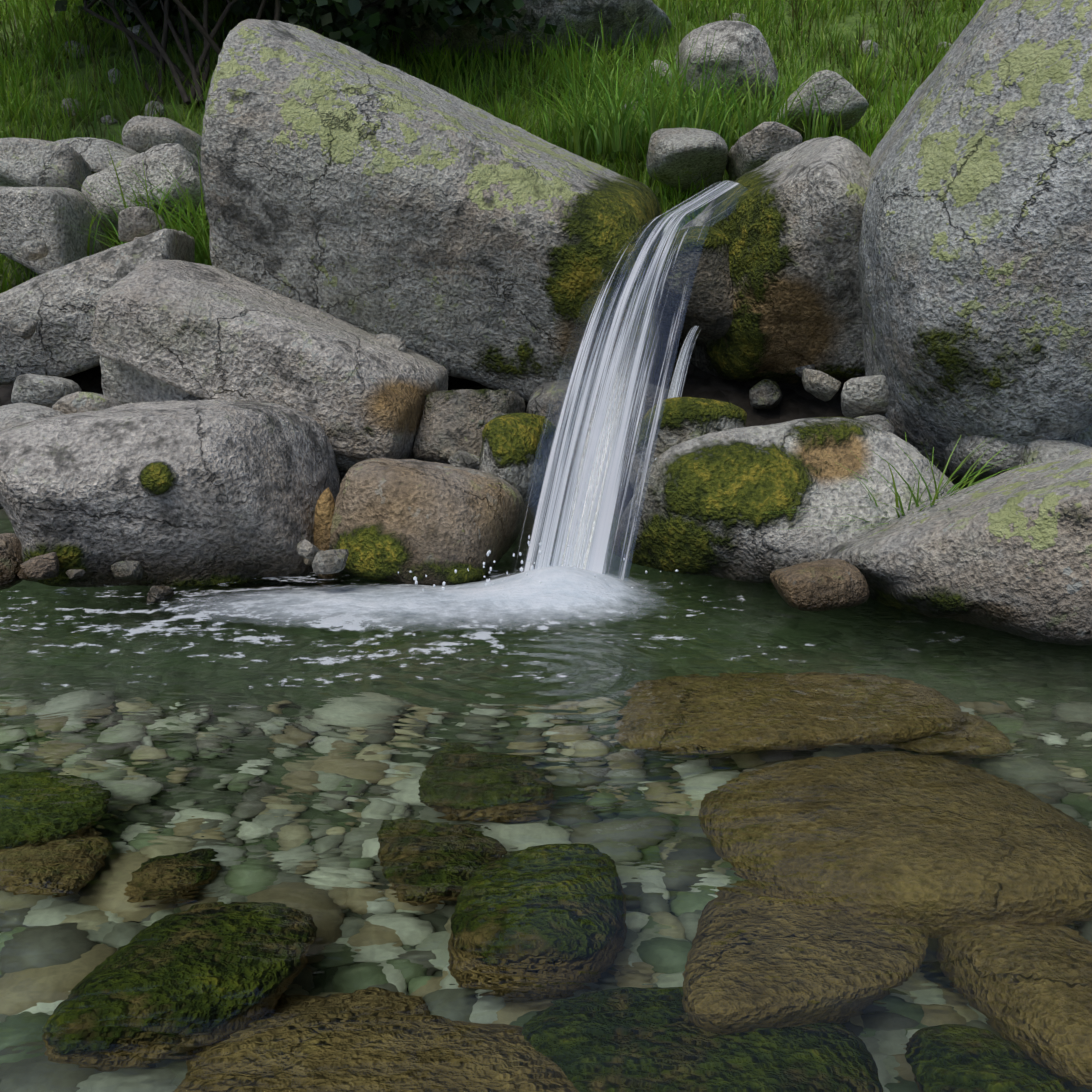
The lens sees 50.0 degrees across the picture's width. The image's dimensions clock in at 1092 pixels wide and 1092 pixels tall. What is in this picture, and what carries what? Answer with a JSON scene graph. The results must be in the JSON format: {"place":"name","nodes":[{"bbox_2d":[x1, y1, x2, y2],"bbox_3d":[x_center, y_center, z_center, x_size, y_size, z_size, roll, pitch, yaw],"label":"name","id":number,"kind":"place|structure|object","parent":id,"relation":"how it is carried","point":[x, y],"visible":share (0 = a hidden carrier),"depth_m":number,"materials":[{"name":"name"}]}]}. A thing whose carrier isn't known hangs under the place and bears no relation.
{"place":"outdoors","nodes":[
{"label":"outdoors","id":0,"kind":"place"},
{"bbox_2d":[17,569,37,581],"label":"rock","id":1,"kind":"object","parent":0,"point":[21,574],"visible":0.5,"depth_m":1.68,"materials":[{"name":"stone"}]},
{"bbox_2d":[66,569,85,579],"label":"rock","id":2,"kind":"object","parent":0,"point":[72,574],"visible":1,"depth_m":1.63,"materials":[{"name":"stone"}]},
{"bbox_2d":[111,560,143,579],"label":"rock","id":3,"kind":"object","parent":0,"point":[129,570],"visible":1,"depth_m":1.66,"materials":[{"name":"stone"}]},
{"bbox_2d":[0,0,985,518],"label":"ground","id":4,"kind":"structure","parent":0,"point":[798,402],"depth_m":3.60,"materials":[{"name":"green plant"}]},
{"bbox_2d":[0,402,65,508],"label":"rock","id":5,"kind":"object","parent":4,"relation":"on","point":[13,414],"visible":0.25,"depth_m":1.90,"materials":[{"name":"stone"}]},
{"bbox_2d":[11,374,81,407],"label":"rock","id":6,"kind":"object","parent":5,"relation":"on","point":[47,391],"visible":0.73,"depth_m":2.07,"materials":[{"name":"stone"}]},
{"bbox_2d":[0,137,92,191],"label":"rock","id":7,"kind":"object","parent":4,"relation":"on","point":[27,162],"visible":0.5,"depth_m":2.91,"materials":[{"name":"stone"}]},
{"bbox_2d":[0,186,116,274],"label":"rock","id":8,"kind":"object","parent":4,"relation":"on","point":[21,208],"visible":0.73,"depth_m":2.62,"materials":[{"name":"stone"}]},
{"bbox_2d":[21,239,48,260],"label":"stone","id":9,"kind":"object","parent":8,"relation":"attached to","point":[34,249],"visible":1,"depth_m":2.43,"materials":[{"name":"stone"}]},
{"bbox_2d":[62,98,82,116],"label":"rock","id":10,"kind":"object","parent":4,"relation":"on","point":[70,105],"visible":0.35,"depth_m":3.57,"materials":[{"name":"stone"}]},
{"bbox_2d":[65,41,89,57],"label":"rock","id":11,"kind":"object","parent":4,"relation":"on","point":[75,45],"visible":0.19,"depth_m":3.85,"materials":[{"name":"stone"}]},
{"bbox_2d":[0,228,194,384],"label":"rock","id":12,"kind":"object","parent":4,"relation":"on","point":[58,305],"visible":0.54,"depth_m":2.25,"materials":[{"name":"stone"}]},
{"bbox_2d":[9,316,37,339],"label":"stone","id":13,"kind":"object","parent":12,"relation":"attached to","point":[22,327],"visible":1,"depth_m":2.17,"materials":[{"name":"stone"}]},
{"bbox_2d":[118,206,165,241],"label":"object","id":14,"kind":"object","parent":12,"relation":"on","point":[138,221],"visible":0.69,"depth_m":2.54,"materials":[{"name":"stone"}]},
{"bbox_2d":[55,137,139,173],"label":"rock","id":15,"kind":"object","parent":4,"relation":"on","point":[94,153],"visible":0.35,"depth_m":3.10,"materials":[{"name":"stone"}]},
{"bbox_2d":[101,115,117,124],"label":"rock","id":16,"kind":"object","parent":4,"relation":"on","point":[107,117],"visible":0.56,"depth_m":3.52,"materials":[{"name":"stone"}]},
{"bbox_2d":[108,68,121,83],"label":"rock","id":17,"kind":"object","parent":4,"relation":"on","point":[112,73],"visible":0.44,"depth_m":3.72,"materials":[{"name":"stone"}]},
{"bbox_2d":[122,25,149,47],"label":"rock","id":18,"kind":"object","parent":4,"relation":"on","point":[135,30],"visible":0.17,"depth_m":3.92,"materials":[{"name":"stone"}]},
{"bbox_2d":[81,143,208,231],"bbox_3d":[-0.956,-0.861,2.942,0.332,0.173,0.360,-14,0,1],"label":"rock","id":19,"kind":"object","parent":4,"relation":"on","point":[176,159],"visible":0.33,"depth_m":2.79,"materials":[{"name":"stone"}]},
{"bbox_2d":[145,101,166,116],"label":"rock","id":20,"kind":"object","parent":4,"relation":"on","point":[158,105],"visible":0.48,"depth_m":3.54,"materials":[{"name":"stone"}]},
{"bbox_2d":[122,115,201,160],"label":"rock","id":21,"kind":"object","parent":4,"relation":"on","point":[140,134],"visible":0.4,"depth_m":3.17,"materials":[{"name":"stone"}]},
{"bbox_2d":[91,260,447,460],"bbox_3d":[-0.470,-0.338,2.164,0.598,0.202,0.405,24,18,1],"label":"rock","id":22,"kind":"object","parent":4,"relation":"on","point":[206,332],"visible":0.83,"depth_m":1.99,"materials":[{"name":"stone"}]},
{"bbox_2d":[99,355,204,403],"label":"rock","id":23,"kind":"object","parent":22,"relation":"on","point":[122,383],"visible":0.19,"depth_m":2.07,"materials":[{"name":"stone"}]},
{"bbox_2d":[335,453,360,470],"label":"rock","id":24,"kind":"object","parent":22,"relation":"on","point":[343,463],"visible":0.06,"depth_m":2.02,"materials":[{"name":"stone"}]},
{"bbox_2d":[339,471,347,481],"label":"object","id":25,"kind":"object","parent":24,"relation":"on","point":[342,474],"visible":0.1,"depth_m":2.07,"materials":[{"name":"stone"}]},
{"bbox_2d":[375,334,406,352],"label":"rock","id":26,"kind":"object","parent":22,"relation":"on","point":[397,342],"visible":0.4,"depth_m":2.20,"materials":[{"name":"stone"}]},
{"bbox_2d":[54,0,556,105],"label":"shrub","id":27,"kind":"object","parent":4,"relation":"on","point":[443,16],"visible":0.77,"depth_m":3.63,"materials":[{"name":"green plant"}]},
{"bbox_2d":[201,19,662,401],"bbox_3d":[-0.159,-0.694,2.491,0.990,0.589,0.816,16,22,6],"label":"boulder","id":28,"kind":"object","parent":4,"relation":"on","point":[455,236],"visible":0.83,"depth_m":2.16,"materials":[{"name":"stone"}]},
{"bbox_2d":[412,389,524,464],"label":"rock","id":29,"kind":"object","parent":4,"relation":"on","point":[452,422],"visible":0.56,"depth_m":2.08,"materials":[{"name":"stone"}]},
{"bbox_2d":[448,450,479,469],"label":"stone","id":30,"kind":"object","parent":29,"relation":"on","point":[461,458],"visible":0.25,"depth_m":2.05,"materials":[{"name":"stone"}]},
{"bbox_2d":[487,413,508,422],"bbox_3d":[-0.084,-0.211,2.109,0.077,0.057,0.053,-6,1,-9],"label":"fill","id":31,"kind":"object","parent":29,"relation":"on","point":[497,414],"visible":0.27,"depth_m":2.09,"materials":[{"name":"stone"}]},
{"bbox_2d":[356,0,674,59],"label":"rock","id":32,"kind":"object","parent":4,"relation":"on","point":[585,14],"visible":0.27,"depth_m":3.78,"materials":[{"name":"stone"}]},
{"bbox_2d":[18,11,1035,535],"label":"long grass","id":33,"kind":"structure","parent":4,"relation":"on","point":[584,137],"depth_m":3.10,"materials":[{"name":"green plant"}]},
{"bbox_2d":[526,374,675,487],"bbox_3d":[0.109,-0.219,2.329,0.299,0.218,0.303,0,0,1],"label":"rock","id":34,"kind":"object","parent":4,"relation":"on","point":[541,398],"visible":0.06,"depth_m":2.20,"materials":[{"name":"stone"}]},
{"bbox_2d":[621,101,643,114],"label":"rock","id":35,"kind":"object","parent":4,"relation":"on","point":[633,106],"visible":0.04,"depth_m":3.50,"materials":[{"name":"stone"}]},
{"bbox_2d":[647,60,669,82],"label":"rock","id":36,"kind":"object","parent":4,"relation":"on","point":[663,67],"visible":0.21,"depth_m":3.68,"materials":[{"name":"stone"}]},
{"bbox_2d":[657,70,671,89],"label":"rock","id":37,"kind":"object","parent":4,"relation":"on","point":[667,80],"visible":0.06,"depth_m":3.67,"materials":[{"name":"stone"}]},
{"bbox_2d":[646,127,727,196],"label":"rock","id":38,"kind":"object","parent":4,"relation":"on","point":[685,154],"visible":0.98,"depth_m":2.94,"materials":[{"name":"stone"}]},
{"bbox_2d":[675,20,778,106],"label":"rock","id":39,"kind":"object","parent":4,"relation":"on","point":[731,35],"visible":0.56,"depth_m":3.42,"materials":[{"name":"stone"}]},
{"bbox_2d":[726,13,746,22],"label":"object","id":40,"kind":"object","parent":4,"relation":"on","point":[737,18],"visible":0.21,"depth_m":4.08,"materials":[{"name":"stone"}]},
{"bbox_2d":[725,122,801,182],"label":"rock","id":41,"kind":"object","parent":4,"relation":"on","point":[760,145],"visible":0.58,"depth_m":2.86,"materials":[{"name":"stone"}]},
{"bbox_2d":[749,379,782,408],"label":"rock","id":42,"kind":"object","parent":4,"relation":"on","point":[765,393],"visible":1,"depth_m":2.36,"materials":[{"name":"stone"}]},
{"bbox_2d":[668,136,870,383],"bbox_3d":[0.579,-0.614,2.426,0.536,0.573,0.710,-8,3,-19],"label":"boulder","id":43,"kind":"object","parent":4,"relation":"on","point":[790,227],"visible":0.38,"depth_m":2.21,"materials":[{"name":"stone"}]},
{"bbox_2d":[650,226,733,343],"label":"lip rock","id":44,"kind":"object","parent":43,"relation":"on","point":[708,309],"visible":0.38,"depth_m":2.27,"materials":[{"name":"stone"}]},
{"bbox_2d":[795,364,814,377],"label":"rock","id":45,"kind":"object","parent":43,"relation":"on","point":[799,371],"visible":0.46,"depth_m":2.32,"materials":[{"name":"stone"}]},
{"bbox_2d":[802,368,840,401],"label":"rock","id":46,"kind":"object","parent":4,"relation":"on","point":[822,386],"visible":1,"depth_m":2.12,"materials":[{"name":"stone"}]},
{"bbox_2d":[776,70,868,136],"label":"rock","id":47,"kind":"object","parent":4,"relation":"on","point":[856,105],"visible":0.6,"depth_m":3.26,"materials":[{"name":"stone"}]},
{"bbox_2d":[860,40,879,58],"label":"rock","id":48,"kind":"object","parent":4,"relation":"on","point":[866,43],"visible":0.31,"depth_m":3.84,"materials":[{"name":"stone"}]},
{"bbox_2d":[937,42,951,53],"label":"rock","id":49,"kind":"object","parent":4,"relation":"on","point":[944,46],"visible":0.27,"depth_m":3.86,"materials":[{"name":"stone"}]},
{"bbox_2d":[858,0,1091,488],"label":"boulder","id":50,"kind":"object","parent":4,"relation":"on","point":[975,260],"visible":0.88,"depth_m":1.79,"materials":[{"name":"stone"}]},
{"bbox_2d":[841,375,889,417],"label":"rock","id":51,"kind":"object","parent":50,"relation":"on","point":[865,396],"visible":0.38,"depth_m":2.06,"materials":[{"name":"stone"}]},
{"bbox_2d":[944,435,1024,484],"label":"rock","id":52,"kind":"object","parent":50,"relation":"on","point":[964,448],"visible":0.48,"depth_m":1.90,"materials":[{"name":"stone"}]},
{"bbox_2d":[1018,439,1091,466],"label":"rock","id":53,"kind":"object","parent":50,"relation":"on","point":[1041,450],"visible":0.31,"depth_m":1.84,"materials":[{"name":"stone"}]},
{"bbox_2d":[1065,423,1091,446],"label":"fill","id":54,"kind":"object","parent":50,"relation":"on","point":[1083,436],"visible":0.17,"depth_m":2.08,"materials":[{"name":"stone"}]},
{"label":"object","id":55,"kind":"object","parent":50,"relation":"on","visible":0},
{"bbox_2d":[855,414,897,435],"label":"rock","id":56,"kind":"object","parent":55,"relation":"on","point":[881,422],"visible":0.12,"depth_m":2.01,"materials":[{"name":"stone"}]},
{"bbox_2d":[0,515,1091,1091],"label":"water","id":57,"kind":"structure","parent":0,"point":[832,859],"depth_m":0.90,"materials":[{"name":"green liquid"}]},
{"bbox_2d":[0,533,22,589],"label":"rock","id":58,"kind":"object","parent":57,"relation":"in","point":[11,560],"visible":0.52,"depth_m":1.69,"materials":[{"name":"stone"}]},
{"bbox_2d":[20,552,58,580],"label":"rock","id":59,"kind":"object","parent":57,"relation":"in","point":[42,567],"visible":0.98,"depth_m":1.61,"materials":[{"name":"stone"}]},
{"bbox_2d":[146,586,173,603],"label":"rock","id":60,"kind":"object","parent":57,"relation":"in","point":[157,594],"visible":0.98,"depth_m":1.62,"materials":[{"name":"stone"}]},
{"bbox_2d":[0,399,340,586],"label":"rock","id":61,"kind":"object","parent":57,"relation":"in","point":[188,492],"visible":0.81,"depth_m":1.67,"materials":[{"name":"stone"}]},
{"bbox_2d":[52,392,122,413],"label":"rock","id":62,"kind":"object","parent":61,"relation":"on","point":[76,402],"visible":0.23,"depth_m":1.97,"materials":[{"name":"stone"}]},
{"bbox_2d":[314,487,339,579],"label":"rock","id":63,"kind":"object","parent":57,"relation":"in","point":[324,509],"visible":0.44,"depth_m":1.76,"materials":[{"name":"stone"}]},
{"bbox_2d":[312,549,348,573],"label":"rock","id":64,"kind":"object","parent":57,"relation":"in","point":[332,561],"visible":1,"depth_m":1.60,"materials":[{"name":"stone"}]},
{"bbox_2d":[329,458,524,586],"bbox_3d":[-0.185,-0.034,1.839,0.291,0.199,0.332,8,0,1],"label":"rock","id":65,"kind":"object","parent":57,"relation":"in","point":[437,523],"visible":1,"depth_m":1.71,"materials":[{"name":"stone"}]},
{"bbox_2d":[479,413,555,510],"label":"rock","id":66,"kind":"object","parent":57,"relation":"on","point":[509,449],"visible":0.6,"depth_m":1.93,"materials":[{"name":"stone"}]},
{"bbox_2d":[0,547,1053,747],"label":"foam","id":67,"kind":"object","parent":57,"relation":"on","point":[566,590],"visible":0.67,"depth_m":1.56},
{"bbox_2d":[297,539,318,559],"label":"rock","id":68,"kind":"object","parent":67,"relation":"on","point":[307,549],"visible":0.94,"depth_m":1.62,"materials":[{"name":"stone"}]},
{"bbox_2d":[304,549,322,564],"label":"rock","id":69,"kind":"object","parent":67,"relation":"on","point":[308,561],"visible":0.29,"depth_m":1.68,"materials":[{"name":"stone"}]},
{"bbox_2d":[398,535,678,601],"bbox_3d":[-0.030,0.026,1.662,0.441,0.086,0.229,0,12,1],"label":"spray","id":70,"kind":"object","parent":67,"relation":"on","point":[494,561],"visible":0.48,"depth_m":1.66,"materials":[{"name":"white liquid"}]},
{"bbox_2d":[511,181,746,579],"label":"waterfall","id":71,"kind":"structure","parent":57,"relation":"on","point":[598,548],"depth_m":1.79,"materials":[{"name":"liquid"}]},
{"bbox_2d":[612,417,955,582],"bbox_3d":[0.363,-0.077,1.861,0.539,0.245,0.405,-16,0,1],"label":"rock","id":72,"kind":"object","parent":57,"relation":"in","point":[711,499],"visible":0.75,"depth_m":1.73,"materials":[{"name":"stone"}]},
{"bbox_2d":[655,326,700,459],"bbox_3d":[0.228,-0.244,2.044,0.032,0.270,0.261,4,13,20],"label":"trickle","id":73,"kind":"object","parent":72,"relation":"on","point":[681,358],"visible":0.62,"depth_m":2.05,"materials":[{"name":"liquid"}]},
{"bbox_2d":[629,397,746,491],"bbox_3d":[0.248,-0.169,2.054,0.203,0.172,0.205,0,0,1],"label":"rock","id":74,"kind":"object","parent":72,"relation":"on","point":[682,419],"visible":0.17,"depth_m":1.97,"materials":[{"name":"stone"}]},
{"bbox_2d":[770,558,869,611],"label":"rock","id":75,"kind":"object","parent":57,"relation":"in","point":[826,584],"visible":1,"depth_m":1.51,"materials":[{"name":"stone"}]},
{"bbox_2d":[820,448,1091,645],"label":"boulder","id":76,"kind":"object","parent":57,"relation":"in","point":[1010,551],"visible":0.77,"depth_m":1.46,"materials":[{"name":"stone"}]}
]}

